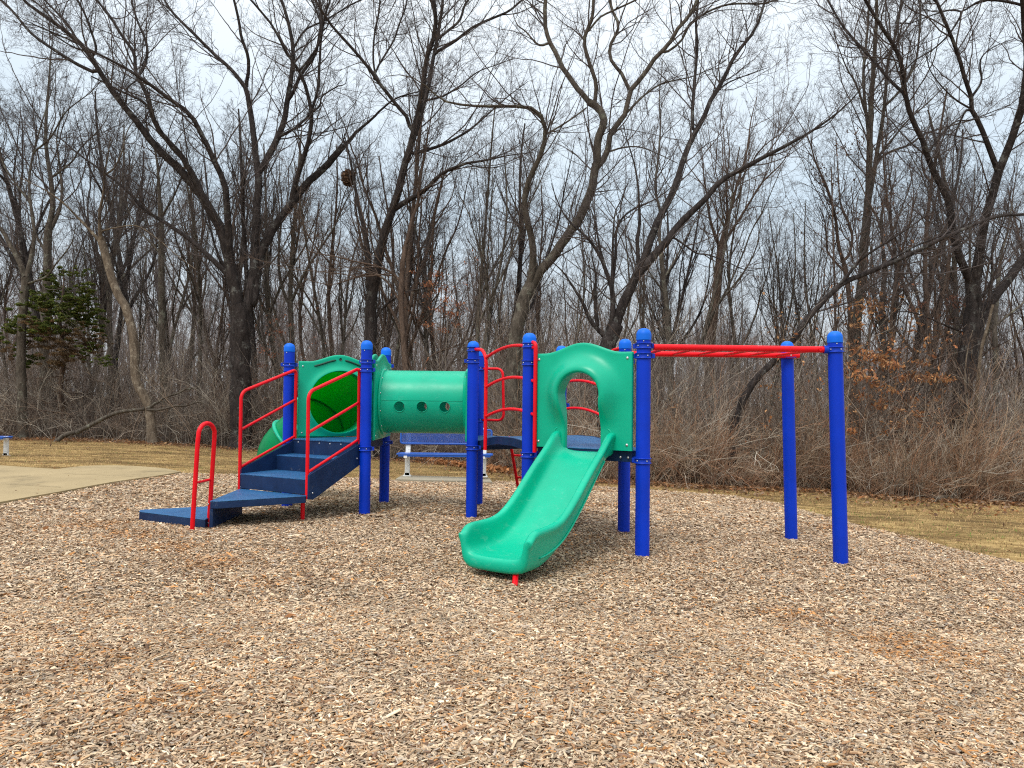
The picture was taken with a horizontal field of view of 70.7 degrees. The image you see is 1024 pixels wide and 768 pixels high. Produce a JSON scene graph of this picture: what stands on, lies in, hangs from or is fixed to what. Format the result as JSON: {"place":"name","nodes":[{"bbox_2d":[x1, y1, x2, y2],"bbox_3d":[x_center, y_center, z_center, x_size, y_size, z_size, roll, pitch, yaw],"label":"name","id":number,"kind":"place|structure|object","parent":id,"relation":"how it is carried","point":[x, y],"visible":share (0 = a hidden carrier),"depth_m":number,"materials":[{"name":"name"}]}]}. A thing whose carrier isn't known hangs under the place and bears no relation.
{"place":"outdoors","nodes":[
{"label":"outdoors","id":0,"kind":"place"},
{"bbox_2d":[0,465,180,504],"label":"path","id":1,"kind":"structure","parent":0,"point":[27,482],"depth_m":10.89,"materials":[{"name":"beige concrete"}]},
{"bbox_2d":[0,397,1023,562],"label":"ground","id":2,"kind":"structure","parent":0,"point":[989,544],"depth_m":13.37,"materials":[{"name":"brown plant"}]},
{"bbox_2d":[0,70,88,427],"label":"bare tree","id":3,"kind":"object","parent":2,"relation":"on","point":[25,252],"visible":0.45,"depth_m":28.68,"materials":[{"name":"grey plant"}]},
{"bbox_2d":[0,202,100,340],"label":"bare tree","id":4,"kind":"object","parent":2,"relation":"on","point":[37,275],"visible":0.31,"depth_m":31.26,"materials":[{"name":"grey plant"}]},
{"bbox_2d":[0,265,117,437],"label":"cedar","id":5,"kind":"object","parent":2,"relation":"on","point":[36,326],"visible":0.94,"depth_m":23.78,"materials":[{"name":"green plant"}]},
{"bbox_2d":[0,0,169,434],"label":"bare tree","id":6,"kind":"object","parent":2,"relation":"on","point":[46,253],"visible":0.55,"depth_m":26.94,"materials":[{"name":"grey plant"}]},
{"bbox_2d":[31,179,141,432],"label":"bare tree","id":7,"kind":"object","parent":2,"relation":"on","point":[87,276],"visible":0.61,"depth_m":28.22,"materials":[{"name":"grey plant"}]},
{"bbox_2d":[53,220,120,430],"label":"bare tree","id":8,"kind":"object","parent":2,"relation":"on","point":[99,297],"visible":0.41,"depth_m":30.35,"materials":[{"name":"grey plant"}]},
{"bbox_2d":[0,0,195,438],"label":"bare tree","id":9,"kind":"object","parent":2,"relation":"on","point":[26,282],"visible":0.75,"depth_m":23.66,"materials":[{"name":"grey plant"}]},
{"bbox_2d":[52,88,172,422],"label":"bare tree","id":10,"kind":"object","parent":2,"relation":"on","point":[98,184],"visible":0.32,"depth_m":35.99,"materials":[{"name":"grey plant"}]},
{"bbox_2d":[40,137,184,423],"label":"bare tree","id":11,"kind":"object","parent":2,"relation":"on","point":[95,239],"visible":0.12,"depth_m":38.14,"materials":[{"name":"grey plant"}]},
{"bbox_2d":[0,378,261,445],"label":"brush","id":12,"kind":"object","parent":2,"relation":"on","point":[41,425],"visible":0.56,"depth_m":24.13,"materials":[{"name":"plant"}]},
{"bbox_2d":[53,382,209,441],"bbox_3d":[-11.864,0.850,22.699,4.592,2.070,0.640,1,-1,-5],"label":"fallen branch","id":13,"kind":"object","parent":2,"relation":"on","point":[90,425],"visible":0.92,"depth_m":22.52,"materials":[{"name":"brown wood"}]},
{"bbox_2d":[79,129,185,431],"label":"bare tree","id":14,"kind":"object","parent":2,"relation":"on","point":[117,350],"visible":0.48,"depth_m":30.44,"materials":[{"name":"grey plant"}]},
{"bbox_2d":[65,122,204,383],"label":"bare tree","id":15,"kind":"object","parent":2,"relation":"on","point":[109,296],"visible":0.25,"depth_m":32.99,"materials":[{"name":"grey plant"}]},
{"bbox_2d":[87,224,189,433],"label":"bare tree","id":16,"kind":"object","parent":2,"relation":"on","point":[142,281],"visible":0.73,"depth_m":29.01,"materials":[{"name":"grey plant"}]},
{"bbox_2d":[0,41,294,443],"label":"leaning tree","id":17,"kind":"object","parent":2,"relation":"on","point":[146,401],"visible":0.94,"depth_m":22.63,"materials":[{"name":"beige plant"}]},
{"bbox_2d":[51,21,252,439],"bbox_3d":[-12.924,-5.347,25.910,7.717,15.061,4.544,0,-1,28],"label":"bare tree","id":18,"kind":"object","parent":2,"relation":"on","point":[161,294],"visible":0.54,"depth_m":25.90,"materials":[{"name":"grey plant"}]},
{"bbox_2d":[122,170,187,411],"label":"bare tree","id":19,"kind":"object","parent":2,"relation":"on","point":[154,273],"visible":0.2,"depth_m":38.84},
{"bbox_2d":[102,208,214,430],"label":"bare tree","id":20,"kind":"object","parent":2,"relation":"on","point":[167,309],"visible":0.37,"depth_m":31.08,"materials":[{"name":"grey plant"}]},
{"bbox_2d":[89,136,270,417],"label":"bare tree","id":21,"kind":"object","parent":2,"relation":"on","point":[199,286],"visible":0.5,"depth_m":28.36,"materials":[{"name":"grey plant"}]},
{"bbox_2d":[144,155,226,397],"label":"bare tree","id":22,"kind":"object","parent":2,"relation":"on","point":[193,331],"visible":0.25,"depth_m":39.56,"materials":[{"name":"grey plant"}]},
{"bbox_2d":[153,167,223,412],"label":"bare tree","id":23,"kind":"object","parent":2,"relation":"on","point":[178,312],"visible":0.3,"depth_m":34.22,"materials":[{"name":"grey plant"}]},
{"bbox_2d":[151,164,233,410],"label":"bare tree","id":24,"kind":"object","parent":2,"relation":"on","point":[202,234],"visible":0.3,"depth_m":35.19,"materials":[{"name":"brown plant"}]},
{"bbox_2d":[168,220,271,409],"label":"bare tree","id":25,"kind":"object","parent":2,"relation":"on","point":[221,317],"visible":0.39,"depth_m":29.87,"materials":[{"name":"brown plant"}]},
{"bbox_2d":[174,149,295,366],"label":"bare tree","id":26,"kind":"object","parent":2,"relation":"on","point":[223,276],"visible":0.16,"depth_m":31.50,"materials":[{"name":"brown plant"}]},
{"bbox_2d":[180,104,297,420],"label":"bare tree","id":27,"kind":"object","parent":2,"relation":"on","point":[246,273],"visible":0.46,"depth_m":28.02,"materials":[{"name":"grey plant"}]},
{"bbox_2d":[0,0,482,449],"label":"bare tree","id":28,"kind":"object","parent":2,"relation":"on","point":[240,308],"visible":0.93,"depth_m":22.98,"materials":[{"name":"grey plant"}]},
{"bbox_2d":[226,298,325,418],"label":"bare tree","id":29,"kind":"object","parent":2,"relation":"on","point":[280,331],"visible":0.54,"depth_m":23.52,"materials":[{"name":"brown plant"}]},
{"bbox_2d":[222,141,350,403],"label":"bare tree","id":30,"kind":"object","parent":2,"relation":"on","point":[266,295],"visible":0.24,"depth_m":29.06,"materials":[{"name":"grey plant"}]},
{"bbox_2d":[234,151,371,357],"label":"bare tree","id":31,"kind":"object","parent":2,"relation":"on","point":[315,296],"visible":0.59,"depth_m":27.21,"materials":[{"name":"grey plant"}]},
{"bbox_2d":[275,191,347,360],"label":"bare tree","id":32,"kind":"object","parent":2,"relation":"on","point":[300,305],"visible":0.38,"depth_m":32.68,"materials":[{"name":"brown plant"}]},
{"bbox_2d":[242,122,381,397],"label":"bare tree","id":33,"kind":"object","parent":2,"relation":"on","point":[291,295],"visible":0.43,"depth_m":28.62,"materials":[{"name":"grey plant"}]},
{"bbox_2d":[273,213,355,360],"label":"bare tree","id":34,"kind":"object","parent":2,"relation":"on","point":[314,331],"visible":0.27,"depth_m":40.59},
{"bbox_2d":[269,123,377,355],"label":"bare tree","id":35,"kind":"object","parent":2,"relation":"on","point":[329,307],"visible":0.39,"depth_m":29.25,"materials":[{"name":"brown plant"}]},
{"bbox_2d":[306,209,379,355],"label":"bare tree","id":36,"kind":"object","parent":2,"relation":"on","point":[346,309],"visible":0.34,"depth_m":34.33,"materials":[{"name":"grey plant"}]},
{"bbox_2d":[159,370,582,472],"bbox_3d":[-4.822,1.253,24.734,20.884,3.021,10.751,0,-1,32],"label":"brush","id":37,"kind":"object","parent":2,"relation":"on","point":[393,438],"visible":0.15,"depth_m":22.80,"materials":[{"name":"plant"}]},
{"bbox_2d":[230,30,522,458],"bbox_3d":[-3.945,-3.989,22.195,9.112,12.981,4.467,1,-1,0],"label":"bare tree","id":38,"kind":"object","parent":2,"relation":"on","point":[400,279],"visible":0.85,"depth_m":21.98,"materials":[{"name":"brown plant"}]},
{"bbox_2d":[325,149,456,355],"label":"bare tree","id":39,"kind":"object","parent":2,"relation":"on","point":[384,316],"visible":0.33,"depth_m":30.15,"materials":[{"name":"brown plant"}]},
{"bbox_2d":[302,21,498,370],"bbox_3d":[-3.900,-4.766,24.344,7.762,15.096,6.798,1,-2,3],"label":"bare tree","id":40,"kind":"object","parent":2,"relation":"on","point":[418,253],"visible":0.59,"depth_m":24.57,"materials":[{"name":"brown plant"}]},
{"bbox_2d":[337,143,470,370],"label":"bare tree","id":41,"kind":"object","parent":2,"relation":"on","point":[398,342],"visible":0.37,"depth_m":25.95,"materials":[{"name":"grey plant"}]},
{"bbox_2d":[386,181,470,447],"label":"bare tree","id":42,"kind":"object","parent":2,"relation":"on","point":[427,333],"visible":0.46,"depth_m":25.75,"materials":[{"name":"grey plant"}]},
{"bbox_2d":[277,0,583,458],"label":"bare tree","id":43,"kind":"object","parent":2,"relation":"on","point":[370,309],"visible":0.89,"depth_m":22.10,"materials":[{"name":"grey plant"}]},
{"bbox_2d":[395,475,491,482],"bbox_3d":[-1.235,1.817,13.270,1.770,0.252,1.200,1,-1,0],"label":"bench pad","id":44,"kind":"object","parent":2,"relation":"on","point":[434,478],"visible":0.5,"depth_m":12.99,"materials":[{"name":"concrete"}]},
{"bbox_2d":[396,428,492,476],"bbox_3d":[-1.249,1.284,13.535,1.794,0.917,0.436,1,-1,0],"label":"park bench","id":45,"kind":"object","parent":44,"relation":"on","point":[407,454],"visible":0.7,"depth_m":13.64,"materials":[{"name":"blue metal"}]},
{"bbox_2d":[391,243,499,439],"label":"bare tree","id":46,"kind":"object","parent":2,"relation":"on","point":[430,283],"visible":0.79,"depth_m":21.52,"materials":[{"name":"brown plant"}]},
{"bbox_2d":[378,157,513,377],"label":"bare tree","id":47,"kind":"object","parent":2,"relation":"on","point":[431,337],"visible":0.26,"depth_m":28.08,"materials":[{"name":"brown plant"}]},
{"bbox_2d":[434,200,526,368],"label":"bare tree","id":48,"kind":"object","parent":2,"relation":"on","point":[472,267],"visible":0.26,"depth_m":33.94,"materials":[{"name":"grey plant"}]},
{"bbox_2d":[437,123,554,358],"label":"bare tree","id":49,"kind":"object","parent":2,"relation":"on","point":[486,277],"visible":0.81,"depth_m":21.83,"materials":[{"name":"grey plant"}]},
{"bbox_2d":[410,92,589,346],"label":"bare tree","id":50,"kind":"object","parent":2,"relation":"on","point":[480,280],"visible":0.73,"depth_m":21.92,"materials":[{"name":"grey plant"}]},
{"bbox_2d":[467,225,554,375],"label":"bare tree","id":51,"kind":"object","parent":2,"relation":"on","point":[501,288],"visible":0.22,"depth_m":32.24,"materials":[{"name":"brown plant"}]},
{"bbox_2d":[0,472,1023,767],"bbox_3d":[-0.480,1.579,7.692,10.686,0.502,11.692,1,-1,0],"label":"wood chips","id":52,"kind":"object","parent":2,"relation":"on","point":[950,672],"visible":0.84,"depth_m":3.80,"materials":[{"name":"beige wood"}]},
{"bbox_2d":[139,328,848,585],"bbox_3d":[-0.696,0.605,7.505,7.512,2.163,3.748,0,-1,31],"label":"play structure","id":53,"kind":"object","parent":52,"relation":"on","point":[308,449],"visible":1,"depth_m":7.13,"materials":[{"name":"blue plastic"}]},
{"bbox_2d":[0,240,1023,495],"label":"understory shrubs","id":54,"kind":"object","parent":2,"relation":"on","point":[578,386],"visible":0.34,"depth_m":19.41,"materials":[{"name":"plant"}]},
{"bbox_2d":[0,312,1023,500],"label":"understory shrubs","id":55,"kind":"object","parent":2,"relation":"on","point":[571,431],"visible":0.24,"depth_m":16.14,"materials":[{"name":"plant"}]},
{"bbox_2d":[0,275,1023,424],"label":"distant woods","id":56,"kind":"object","parent":2,"relation":"on","point":[840,330],"visible":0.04,"depth_m":85.62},
{"bbox_2d":[0,319,1023,462],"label":"understory shrubs","id":57,"kind":"object","parent":2,"relation":"on","point":[272,374],"visible":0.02,"depth_m":31.78,"materials":[{"name":"plant"}]},
{"bbox_2d":[1,433,1023,652],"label":"leaf litter","id":58,"kind":"object","parent":2,"relation":"on","point":[688,486],"visible":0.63,"depth_m":14.46,"materials":[{"name":"brown plant"}]},
{"bbox_2d":[468,112,592,320],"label":"bare tree","id":59,"kind":"object","parent":2,"relation":"on","point":[520,269],"visible":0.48,"depth_m":25.32,"materials":[{"name":"grey plant"}]},
{"bbox_2d":[483,169,588,351],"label":"bare tree","id":60,"kind":"object","parent":2,"relation":"on","point":[539,291],"visible":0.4,"depth_m":28.10,"materials":[{"name":"brown plant"}]},
{"bbox_2d":[535,235,631,406],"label":"bare tree","id":61,"kind":"object","parent":2,"relation":"on","point":[579,303],"visible":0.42,"depth_m":28.44,"materials":[{"name":"grey plant"}]},
{"bbox_2d":[547,205,625,392],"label":"bare tree","id":62,"kind":"object","parent":2,"relation":"on","point":[583,297],"visible":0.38,"depth_m":32.35,"materials":[{"name":"grey plant"}]},
{"bbox_2d":[375,0,882,468],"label":"bare tree","id":63,"kind":"object","parent":2,"relation":"on","point":[525,295],"visible":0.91,"depth_m":17.20,"materials":[{"name":"brown plant"}]},
{"bbox_2d":[589,222,668,394],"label":"bare tree","id":64,"kind":"object","parent":2,"relation":"on","point":[644,300],"visible":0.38,"depth_m":30.90,"materials":[{"name":"grey plant"}]},
{"bbox_2d":[594,213,665,344],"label":"bare tree","id":65,"kind":"object","parent":2,"relation":"on","point":[629,303],"visible":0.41,"depth_m":24.75,"materials":[{"name":"grey plant"}]},
{"bbox_2d":[561,26,734,460],"bbox_3d":[4.566,-5.163,23.938,6.438,16.158,4.576,2,-1,-42],"label":"bare tree","id":66,"kind":"object","parent":2,"relation":"on","point":[663,287],"visible":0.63,"depth_m":23.44,"materials":[{"name":"grey plant"}]},
{"bbox_2d":[616,240,693,397],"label":"bare tree","id":67,"kind":"object","parent":2,"relation":"on","point":[663,324],"visible":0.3,"depth_m":33.90,"materials":[{"name":"grey plant"}]},
{"bbox_2d":[598,184,712,428],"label":"bare tree","id":68,"kind":"object","parent":2,"relation":"on","point":[666,253],"visible":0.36,"depth_m":32.17,"materials":[{"name":"grey plant"}]},
{"bbox_2d":[478,0,897,476],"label":"bare tree","id":69,"kind":"object","parent":2,"relation":"on","point":[609,335],"visible":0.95,"depth_m":16.26,"materials":[{"name":"grey plant"}]},
{"bbox_2d":[641,194,737,422],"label":"bare tree","id":70,"kind":"object","parent":2,"relation":"on","point":[685,283],"visible":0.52,"depth_m":27.29,"materials":[{"name":"grey plant"}]},
{"bbox_2d":[669,251,764,404],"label":"bare tree","id":71,"kind":"object","parent":2,"relation":"on","point":[701,316],"visible":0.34,"depth_m":33.37,"materials":[{"name":"brown plant"}]},
{"bbox_2d":[625,21,812,428],"bbox_3d":[6.719,-4.373,23.425,6.255,14.812,5.004,1,-1,0],"label":"bare tree","id":72,"kind":"object","parent":2,"relation":"on","point":[722,238],"visible":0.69,"depth_m":23.69,"materials":[{"name":"brown plant"}]},
{"bbox_2d":[703,264,767,390],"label":"bare tree","id":73,"kind":"object","parent":2,"relation":"on","point":[725,331],"visible":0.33,"depth_m":37.11,"materials":[{"name":"grey plant"}]},
{"bbox_2d":[450,320,1023,507],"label":"brush","id":74,"kind":"object","parent":2,"relation":"on","point":[754,477],"visible":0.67,"depth_m":15.15,"materials":[{"name":"plant"}]},
{"bbox_2d":[678,170,800,446],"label":"bare tree","id":75,"kind":"object","parent":2,"relation":"on","point":[730,302],"visible":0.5,"depth_m":25.25,"materials":[{"name":"grey plant"}]},
{"bbox_2d":[667,134,816,421],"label":"bare tree","id":76,"kind":"object","parent":2,"relation":"on","point":[707,320],"visible":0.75,"depth_m":22.91,"materials":[{"name":"grey plant"}]},
{"bbox_2d":[671,292,826,486],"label":"oak sapling","id":77,"kind":"object","parent":2,"relation":"on","point":[780,394],"visible":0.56,"depth_m":15.45,"materials":[{"name":"brown plant"}]},
{"bbox_2d":[719,170,839,395],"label":"bare tree","id":78,"kind":"object","parent":2,"relation":"on","point":[785,278],"visible":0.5,"depth_m":26.39,"materials":[{"name":"grey plant"}]},
{"bbox_2d":[735,198,842,447],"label":"bare tree","id":79,"kind":"object","parent":2,"relation":"on","point":[776,314],"visible":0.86,"depth_m":24.62,"materials":[{"name":"grey plant"}]},
{"bbox_2d":[732,243,853,424],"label":"bare tree","id":80,"kind":"object","parent":2,"relation":"on","point":[788,303],"visible":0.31,"depth_m":27.78,"materials":[{"name":"grey plant"}]},
{"bbox_2d":[734,173,867,423],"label":"bare tree","id":81,"kind":"object","parent":2,"relation":"on","point":[816,293],"visible":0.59,"depth_m":25.40,"materials":[{"name":"grey plant"}]},
{"bbox_2d":[738,66,900,438],"bbox_3d":[9.699,-3.154,21.602,5.985,12.451,3.554,2,-1,-42],"label":"bare tree","id":82,"kind":"object","parent":2,"relation":"on","point":[844,269],"visible":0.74,"depth_m":21.32,"materials":[{"name":"brown plant"}]},
{"bbox_2d":[744,126,956,400],"bbox_3d":[9.081,-2.296,20.348,3.943,10.405,5.483,1,-1,-39],"label":"bare oak","id":83,"kind":"object","parent":2,"relation":"on","point":[835,326],"visible":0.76,"depth_m":20.51,"materials":[{"name":"brown plant"}]},
{"bbox_2d":[816,229,926,461],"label":"oak sapling","id":84,"kind":"object","parent":2,"relation":"on","point":[868,324],"visible":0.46,"depth_m":18.40,"materials":[{"name":"brown plant"}]},
{"bbox_2d":[726,100,1023,484],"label":"leaning tree","id":85,"kind":"object","parent":2,"relation":"on","point":[844,281],"visible":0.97,"depth_m":15.58,"materials":[{"name":"grey plant"}]},
{"bbox_2d":[821,274,945,485],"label":"oak sapling","id":86,"kind":"object","parent":2,"relation":"on","point":[882,359],"visible":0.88,"depth_m":15.86,"materials":[{"name":"brown plant"}]},
{"bbox_2d":[832,179,945,431],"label":"bare tree","id":87,"kind":"object","parent":2,"relation":"on","point":[879,322],"visible":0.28,"depth_m":21.25,"materials":[{"name":"grey plant"}]},
{"bbox_2d":[771,0,1023,487],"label":"bare tree","id":88,"kind":"object","parent":2,"relation":"on","point":[976,308],"visible":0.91,"depth_m":16.21,"materials":[{"name":"grey plant"}]},
{"bbox_2d":[805,184,989,446],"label":"bare tree","id":89,"kind":"object","parent":2,"relation":"on","point":[892,319],"visible":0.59,"depth_m":19.93,"materials":[{"name":"brown plant"}]},
{"bbox_2d":[835,111,977,424],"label":"bare tree","id":90,"kind":"object","parent":2,"relation":"on","point":[887,198],"visible":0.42,"depth_m":21.35,"materials":[{"name":"brown plant"}]},
{"bbox_2d":[849,291,966,467],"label":"oak sapling","id":91,"kind":"object","parent":2,"relation":"on","point":[928,379],"visible":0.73,"depth_m":16.48,"materials":[{"name":"brown plant"}]},
{"bbox_2d":[799,0,1021,429],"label":"bare tree","id":92,"kind":"object","parent":2,"relation":"on","point":[869,119],"visible":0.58,"depth_m":22.60,"materials":[{"name":"grey plant"}]},
{"bbox_2d":[802,72,1023,431],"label":"bare tree","id":93,"kind":"object","parent":2,"relation":"on","point":[948,264],"visible":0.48,"depth_m":20.32,"materials":[{"name":"brown plant"}]},
{"bbox_2d":[830,82,1013,455],"bbox_3d":[12.187,-3.360,22.664,4.701,13.104,5.334,1,-1,0],"label":"bare tree","id":94,"kind":"object","parent":2,"relation":"on","point":[907,168],"visible":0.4,"depth_m":22.21,"materials":[{"name":"grey plant"}]},
{"bbox_2d":[834,243,1020,451],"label":"oak sapling","id":95,"kind":"object","parent":2,"relation":"on","point":[934,313],"visible":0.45,"depth_m":17.84,"materials":[{"name":"brown plant"}]},
{"bbox_2d":[871,103,1010,445],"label":"bare tree","id":96,"kind":"object","parent":2,"relation":"on","point":[984,195],"visible":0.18,"depth_m":26.57,"materials":[{"name":"grey plant"}]},
{"bbox_2d":[875,104,1009,447],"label":"bare tree","id":97,"kind":"object","parent":2,"relation":"on","point":[955,266],"visible":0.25,"depth_m":22.35,"materials":[{"name":"grey plant"}]},
{"bbox_2d":[898,229,1013,462],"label":"young tree","id":98,"kind":"object","parent":2,"relation":"on","point":[979,365],"visible":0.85,"depth_m":15.74,"materials":[{"name":"beige plant"}]},
{"bbox_2d":[900,76,1023,442],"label":"bare tree","id":99,"kind":"object","parent":2,"relation":"on","point":[996,350],"visible":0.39,"depth_m":21.53,"materials":[{"name":"grey plant"}]},
{"bbox_2d":[908,183,1023,432],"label":"bare tree","id":100,"kind":"object","parent":2,"relation":"on","point":[939,352],"visible":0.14,"depth_m":24.13,"materials":[{"name":"grey plant"}]},
{"bbox_2d":[958,178,1023,449],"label":"bare tree","id":101,"kind":"object","parent":2,"relation":"on","point":[1014,334],"visible":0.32,"depth_m":26.98,"materials":[{"name":"brown plant"}]},
{"bbox_2d":[0,0,1023,407],"label":"sky","id":102,"kind":"structure","parent":0,"point":[226,43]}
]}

